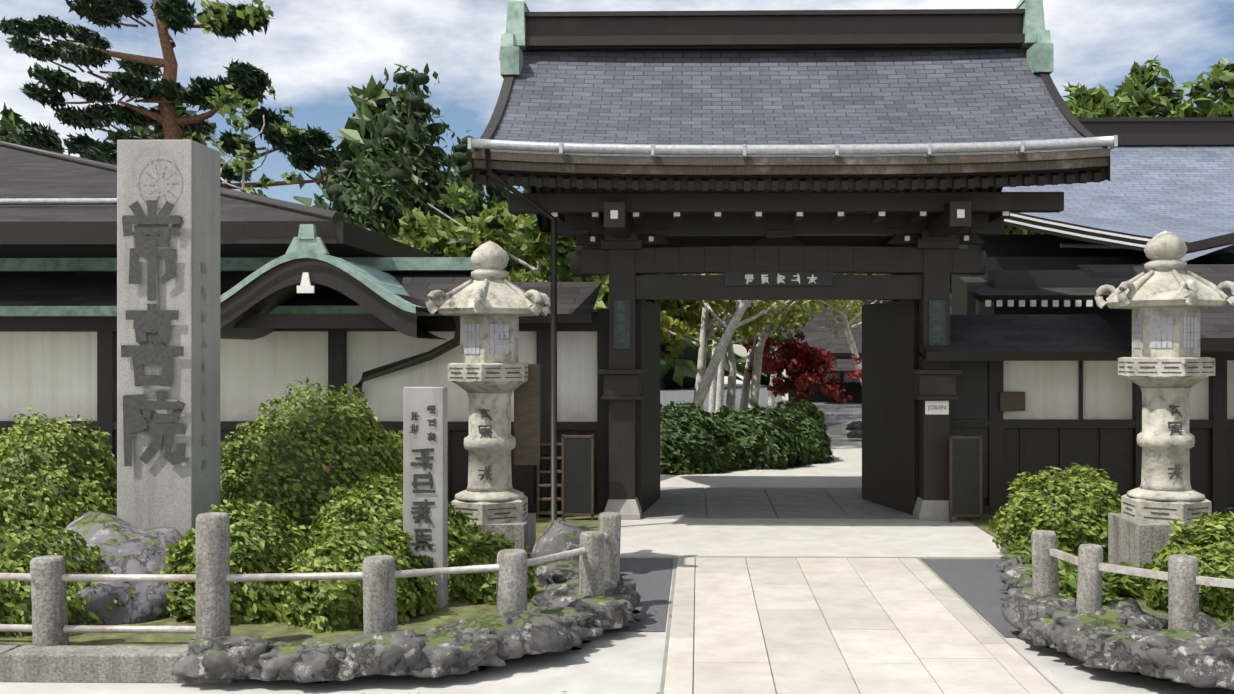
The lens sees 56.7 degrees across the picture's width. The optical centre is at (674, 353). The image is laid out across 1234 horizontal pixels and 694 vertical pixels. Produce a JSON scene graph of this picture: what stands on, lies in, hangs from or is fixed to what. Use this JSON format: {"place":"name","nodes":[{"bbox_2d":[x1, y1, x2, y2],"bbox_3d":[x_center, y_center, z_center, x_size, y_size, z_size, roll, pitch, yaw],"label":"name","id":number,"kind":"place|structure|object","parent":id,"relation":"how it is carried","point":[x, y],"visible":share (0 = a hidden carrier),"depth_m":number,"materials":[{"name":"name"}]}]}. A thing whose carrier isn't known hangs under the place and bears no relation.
{"place":"outdoors","nodes":[
{"label":"outdoors","id":0,"kind":"place"},
{"bbox_2d":[0,513,1222,646],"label":"grass","id":1,"kind":"structure","parent":0,"point":[449,613],"depth_m":6.70,"materials":[{"name":"green plant"}]},
{"bbox_2d":[0,405,116,539],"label":"round bush","id":2,"kind":"object","parent":1,"relation":"on","point":[63,476],"visible":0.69,"depth_m":8.51,"materials":[{"name":"green plant"}]},
{"bbox_2d":[0,521,135,637],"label":"bush","id":3,"kind":"object","parent":1,"relation":"on","point":[19,550],"visible":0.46,"depth_m":6.75,"materials":[{"name":"green plant"}]},
{"bbox_2d":[55,511,183,624],"bbox_3d":[-3.695,1.391,7.528,1.551,0.659,1.730,0,0,-33],"label":"boulder","id":4,"kind":"object","parent":1,"relation":"on","point":[126,547],"visible":0.23,"depth_m":7.08,"materials":[{"name":"grey stone"}]},
{"bbox_2d":[117,140,219,536],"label":"name pillar","id":5,"kind":"structure","parent":4,"relation":"on","point":[168,333],"depth_m":7.75,"materials":[{"name":"stone"}]},
{"bbox_2d":[160,499,319,623],"bbox_3d":[-2.716,1.472,7.204,1.070,1.106,1.030,0,0,1],"label":"bush","id":6,"kind":"object","parent":1,"relation":"on","point":[258,545],"visible":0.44,"depth_m":6.94,"materials":[{"name":"green plant"}]},
{"bbox_2d":[0,512,620,646],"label":"stone fence","id":7,"kind":"object","parent":1,"relation":"on","point":[598,552],"visible":0.77,"depth_m":6.21,"materials":[{"name":"stone"}]},
{"bbox_2d":[220,377,402,544],"bbox_3d":[-2.827,1.242,9.022,1.992,2.126,1.798,0,0,1],"label":"azalea bush","id":8,"kind":"object","parent":1,"relation":"on","point":[297,465],"visible":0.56,"depth_m":8.58,"materials":[{"name":"green plant"}]},
{"bbox_2d":[275,522,437,632],"bbox_3d":[-1.974,1.511,6.983,0.945,0.965,0.889,0,0,26],"label":"bush","id":9,"kind":"object","parent":1,"relation":"on","point":[327,606],"visible":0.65,"depth_m":6.76,"materials":[{"name":"green plant"}]},
{"bbox_2d":[308,472,481,566],"bbox_3d":[-1.999,1.438,8.021,1.266,1.230,1.221,0,0,1],"label":"bush","id":10,"kind":"object","parent":1,"relation":"on","point":[371,506],"visible":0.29,"depth_m":7.85,"materials":[{"name":"green plant"}]},
{"bbox_2d":[171,560,641,682],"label":"border rocks","id":11,"kind":"object","parent":1,"relation":"on","point":[564,616],"visible":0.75,"depth_m":5.99,"materials":[{"name":"grey stone"}]},
{"bbox_2d":[403,387,447,607],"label":"memorial slab","id":12,"kind":"structure","parent":1,"relation":"on","point":[425,465],"depth_m":7.23,"materials":[{"name":"stone"}]},
{"bbox_2d":[425,241,550,555],"bbox_3d":[-1.422,0.425,8.786,0.877,2.590,1.012,0,0,1],"label":"stone lantern","id":13,"kind":"object","parent":1,"relation":"on","point":[490,304],"visible":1,"depth_m":8.61,"materials":[{"name":"stone"}]},
{"bbox_2d":[448,529,536,605],"bbox_3d":[-1.245,1.521,7.632,0.684,0.716,0.638,0,0,1],"label":"bush","id":14,"kind":"object","parent":1,"relation":"on","point":[475,588],"visible":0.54,"depth_m":7.47,"materials":[{"name":"green plant"}]},
{"bbox_2d":[529,519,1233,690],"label":"border rocks","id":15,"kind":"object","parent":1,"relation":"on","point":[1129,635],"visible":0.94,"depth_m":6.16,"materials":[{"name":"grey stone"}]},
{"bbox_2d":[985,463,1120,562],"bbox_3d":[3.236,1.484,9.390,1.237,1.167,1.160,0,0,1],"label":"bush","id":16,"kind":"object","parent":1,"relation":"on","point":[1076,507],"visible":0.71,"depth_m":9.11,"materials":[{"name":"green plant"}]},
{"bbox_2d":[1004,537,1154,604],"bbox_3d":[2.873,1.587,8.296,0.792,0.375,2.246,0,0,1],"label":"bush","id":17,"kind":"object","parent":1,"relation":"on","point":[1115,585],"visible":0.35,"depth_m":7.63,"materials":[{"name":"green plant"}]},
{"bbox_2d":[1031,530,1233,629],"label":"stone fence","id":18,"kind":"object","parent":1,"relation":"on","point":[1183,578],"visible":0.77,"depth_m":6.54,"materials":[{"name":"stone"}]},
{"bbox_2d":[1094,230,1233,589],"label":"stone lantern","id":19,"kind":"object","parent":1,"relation":"on","point":[1165,298],"visible":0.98,"depth_m":7.93,"materials":[{"name":"stone"}]},
{"bbox_2d":[1134,508,1233,622],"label":"bush","id":20,"kind":"object","parent":1,"relation":"on","point":[1209,544],"visible":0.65,"depth_m":7.02,"materials":[{"name":"green plant"}]},
{"bbox_2d":[0,363,1233,693],"bbox_3d":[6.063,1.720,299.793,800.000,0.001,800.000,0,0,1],"label":"ground","id":21,"kind":"structure","parent":0,"point":[618,663],"depth_m":6.00,"materials":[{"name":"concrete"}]},
{"bbox_2d":[0,102,28,142],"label":"tree","id":22,"kind":"object","parent":21,"relation":"on","point":[10,117],"visible":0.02,"depth_m":64.68,"materials":[{"name":"green plant"}]},
{"bbox_2d":[0,645,235,683],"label":"kerb stones","id":23,"kind":"object","parent":21,"relation":"on","point":[87,664],"visible":0.71,"depth_m":5.97,"materials":[{"name":"stone"}]},
{"bbox_2d":[0,0,344,188],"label":"pine tree","id":24,"kind":"object","parent":21,"relation":"on","point":[252,82],"visible":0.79,"depth_m":23.95,"materials":[{"name":"green plant"}]},
{"bbox_2d":[134,99,229,182],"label":"tree","id":25,"kind":"object","parent":21,"relation":"on","point":[181,109],"visible":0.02,"depth_m":62.93,"materials":[{"name":"green plant"}]},
{"bbox_2d":[0,244,608,512],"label":"building wall","id":26,"kind":"structure","parent":21,"relation":"on","point":[53,367],"depth_m":12.27,"materials":[{"name":"paint"}]},
{"bbox_2d":[0,141,601,400],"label":"wing roof","id":27,"kind":"structure","parent":26,"relation":"on","point":[329,269],"depth_m":11.69,"materials":[{"name":"tile"}]},
{"bbox_2d":[314,159,373,223],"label":"tree","id":28,"kind":"object","parent":21,"relation":"on","point":[333,192],"visible":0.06,"depth_m":35.35,"materials":[{"name":"green plant"}]},
{"bbox_2d":[293,75,416,208],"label":"tree","id":29,"kind":"object","parent":21,"relation":"on","point":[369,102],"visible":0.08,"depth_m":58.03,"materials":[{"name":"green plant"}]},
{"bbox_2d":[342,220,406,238],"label":"tree","id":30,"kind":"object","parent":21,"relation":"on","point":[387,233],"depth_m":26.13,"materials":[{"name":"green plant"}]},
{"bbox_2d":[523,186,746,389],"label":"tree","id":31,"kind":"object","parent":21,"relation":"on","point":[680,371],"visible":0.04,"depth_m":54.17,"materials":[{"name":"green plant"}]},
{"bbox_2d":[508,192,1063,520],"bbox_3d":[1.079,0.090,12.329,5.300,3.260,3.411,0,0,1],"label":"gate frame","id":32,"kind":"object","parent":21,"relation":"on","point":[918,255],"visible":1,"depth_m":11.73,"materials":[{"name":"brown wood"}]},
{"bbox_2d":[616,301,940,342],"bbox_3d":[1.057,-0.320,11.670,3.312,0.432,0.008,0,0,1],"label":"hanging plaque","id":33,"kind":"object","parent":32,"relation":"attached to","point":[937,326],"visible":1,"depth_m":11.70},
{"bbox_2d":[745,274,816,283],"bbox_3d":[1.091,-0.769,11.716,0.738,0.108,0.008,0,0,1],"label":"sign lettering","id":34,"kind":"object","parent":32,"relation":"attached to","point":[763,278],"visible":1,"depth_m":11.72,"materials":[{"name":"white paint"}]},
{"bbox_2d":[468,0,1117,520],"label":"gate roof","id":35,"kind":"structure","parent":32,"relation":"on","point":[778,100],"depth_m":11.83,"materials":[{"name":"tile"}]},
{"bbox_2d":[928,405,945,410],"bbox_3d":[2.671,0.554,11.649,0.186,0.057,0.002,0,0,1],"label":"sign lettering","id":36,"kind":"object","parent":32,"relation":"attached to","point":[936,406],"visible":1,"depth_m":11.65},
{"bbox_2d":[620,487,1005,558],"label":"stone pavement","id":37,"kind":"structure","parent":21,"relation":"on","point":[674,522],"depth_m":11.02,"materials":[{"name":"beige stone"}]},
{"bbox_2d":[726,274,951,385],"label":"tree","id":38,"kind":"object","parent":21,"relation":"on","point":[765,380],"depth_m":58.75,"materials":[{"name":"green plant"}]},
{"bbox_2d":[950,352,1233,514],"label":"building wall","id":39,"kind":"structure","parent":21,"relation":"on","point":[1032,417],"depth_m":12.07,"materials":[{"name":"paint"}]},
{"bbox_2d":[916,117,1233,360],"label":"hall roofs","id":40,"kind":"structure","parent":39,"relation":"on","point":[1027,297],"depth_m":16.24,"materials":[{"name":"tile"}]},
{"bbox_2d":[1169,57,1233,116],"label":"tree","id":41,"kind":"object","parent":21,"relation":"on","point":[1221,75],"visible":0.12,"depth_m":44.92,"materials":[{"name":"green plant"}]},
{"bbox_2d":[0,0,1233,356],"label":"sky","id":42,"kind":"structure","parent":0,"point":[312,51],"materials":[{"name":"blue"}]},
{"bbox_2d":[514,364,981,522],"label":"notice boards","id":43,"kind":"object","parent":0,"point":[576,484],"visible":0.85,"depth_m":11.48,"materials":[{"name":"brown wood"}]},
{"bbox_2d":[660,420,861,488],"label":"path","id":44,"kind":"structure","parent":0,"point":[843,469],"depth_m":16.06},
{"bbox_2d":[845,420,861,437],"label":"garden rocks","id":45,"kind":"object","parent":44,"relation":"on","point":[854,428],"visible":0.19,"depth_m":24.07,"materials":[{"name":"grey stone"}]},
{"bbox_2d":[660,387,861,489],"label":"gravel","id":46,"kind":"structure","parent":0,"point":[839,413],"depth_m":38.65,"materials":[{"name":"grey gravel"}]},
{"bbox_2d":[184,0,304,196],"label":"tree sapling","id":47,"kind":"object","parent":46,"relation":"on","point":[227,104],"visible":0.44,"depth_m":19.07,"materials":[{"name":"green plant"}]},
{"bbox_2d":[343,63,481,246],"bbox_3d":[-7.065,-2.942,29.850,6.038,9.323,6.198,0,0,1],"label":"conifer","id":48,"kind":"object","parent":46,"relation":"on","point":[397,175],"visible":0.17,"depth_m":29.27,"materials":[{"name":"green plant"}]},
{"bbox_2d":[427,130,523,234],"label":"conifer","id":49,"kind":"object","parent":46,"relation":"on","point":[461,156],"visible":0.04,"depth_m":32.39,"materials":[{"name":"green plant"}]},
{"bbox_2d":[392,181,675,308],"bbox_3d":[-2.391,-0.959,20.249,5.758,5.365,4.075,0,0,30],"label":"tree","id":50,"kind":"object","parent":46,"relation":"on","point":[528,250],"visible":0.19,"depth_m":19.97,"materials":[{"name":"green plant"}]},
{"bbox_2d":[470,214,722,360],"bbox_3d":[-0.753,-1.185,24.390,6.771,5.818,3.942,0,0,-39],"label":"tree","id":51,"kind":"object","parent":46,"relation":"on","point":[672,351],"visible":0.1,"depth_m":23.68,"materials":[{"name":"green plant"}]},
{"bbox_2d":[660,400,743,474],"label":"bush","id":52,"kind":"object","parent":46,"relation":"on","point":[692,441],"visible":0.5,"depth_m":16.39,"materials":[{"name":"green plant"}]},
{"bbox_2d":[663,274,747,409],"bbox_3d":[1.086,-0.990,23.864,3.540,5.432,3.310,0,0,-11],"label":"garden tree","id":53,"kind":"object","parent":46,"relation":"on","point":[731,395],"depth_m":23.76,"materials":[{"name":"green plant"}]},
{"bbox_2d":[708,322,718,411],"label":"garden tree","id":54,"kind":"object","parent":46,"relation":"on","point":[712,398],"depth_m":33.76,"materials":[{"name":"grey plant"}]},
{"bbox_2d":[660,274,784,409],"bbox_3d":[1.090,-1.058,21.807,3.947,5.576,3.270,0,0,-23],"label":"garden tree","id":55,"kind":"object","parent":46,"relation":"on","point":[707,331],"visible":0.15,"depth_m":21.80,"materials":[{"name":"green plant"}]},
{"bbox_2d":[694,316,773,415],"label":"garden tree","id":56,"kind":"object","parent":46,"relation":"on","point":[720,390],"visible":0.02,"depth_m":29.78,"materials":[{"name":"grey plant"}]},
{"bbox_2d":[672,274,820,411],"bbox_3d":[1.413,-1.557,20.207,4.838,6.638,5.260,0,0,1],"label":"garden tree","id":57,"kind":"object","parent":46,"relation":"on","point":[742,306],"visible":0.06,"depth_m":20.04,"materials":[{"name":"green plant"}]},
{"bbox_2d":[711,401,809,469],"bbox_3d":[1.170,1.527,17.676,1.790,1.598,1.864,0,0,1],"label":"bush","id":58,"kind":"object","parent":46,"relation":"on","point":[767,441],"visible":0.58,"depth_m":17.10,"materials":[{"name":"green plant"}]},
{"bbox_2d":[720,300,822,411],"bbox_3d":[2.015,-0.698,26.747,3.578,4.860,3.176,0,0,-44],"label":"garden tree","id":59,"kind":"object","parent":46,"relation":"on","point":[744,401],"visible":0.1,"depth_m":26.63,"materials":[{"name":"green plant"}]},
{"bbox_2d":[767,302,809,408],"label":"garden tree","id":60,"kind":"object","parent":46,"relation":"on","point":[771,398],"depth_m":35.72,"materials":[{"name":"grey plant"}]},
{"bbox_2d":[775,397,827,429],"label":"bush","id":61,"kind":"object","parent":46,"relation":"on","point":[815,413],"visible":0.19,"depth_m":25.11,"materials":[{"name":"green plant"}]},
{"bbox_2d":[742,332,861,403],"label":"red maple","id":62,"kind":"object","parent":46,"relation":"on","point":[797,363],"visible":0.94,"depth_m":26.49,"materials":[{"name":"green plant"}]},
{"bbox_2d":[773,404,833,463],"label":"bush","id":63,"kind":"object","parent":46,"relation":"on","point":[814,436],"visible":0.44,"depth_m":17.95,"materials":[{"name":"green plant"}]},
{"bbox_2d":[730,274,883,414],"bbox_3d":[1.966,-1.860,22.425,4.688,7.180,3.873,0,0,-14],"label":"garden tree","id":64,"kind":"object","parent":46,"relation":"on","point":[756,374],"visible":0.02,"depth_m":22.75,"materials":[{"name":"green plant"}]},
{"bbox_2d":[801,274,887,384],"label":"garden tree","id":65,"kind":"object","parent":46,"relation":"on","point":[843,308],"visible":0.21,"depth_m":29.71,"materials":[{"name":"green plant"}]},
{"bbox_2d":[766,300,951,401],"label":"building","id":66,"kind":"structure","parent":46,"relation":"on","point":[815,334],"depth_m":40.73,"materials":[{"name":"paint"}]},
{"bbox_2d":[1001,225,1044,234],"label":"tree","id":67,"kind":"object","parent":46,"relation":"on","point":[1009,230],"depth_m":49.47,"materials":[{"name":"green plant"}]},
{"bbox_2d":[1061,82,1119,117],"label":"tree","id":68,"kind":"object","parent":46,"relation":"on","point":[1084,102],"visible":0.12,"depth_m":44.88,"materials":[{"name":"green plant"}]},
{"bbox_2d":[1111,55,1189,117],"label":"tree","id":69,"kind":"object","parent":46,"relation":"on","point":[1139,97],"visible":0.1,"depth_m":46.54,"materials":[{"name":"green plant"}]},
{"bbox_2d":[660,557,1062,693],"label":"path paving","id":70,"kind":"structure","parent":0,"point":[826,626],"depth_m":6.94,"materials":[{"name":"beige stone"}]},
{"bbox_2d":[603,558,1020,636],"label":"gravel strips","id":71,"kind":"object","parent":70,"relation":"on","point":[982,581],"visible":0.5,"depth_m":8.46,"materials":[{"name":"grey gravel"}]}
]}

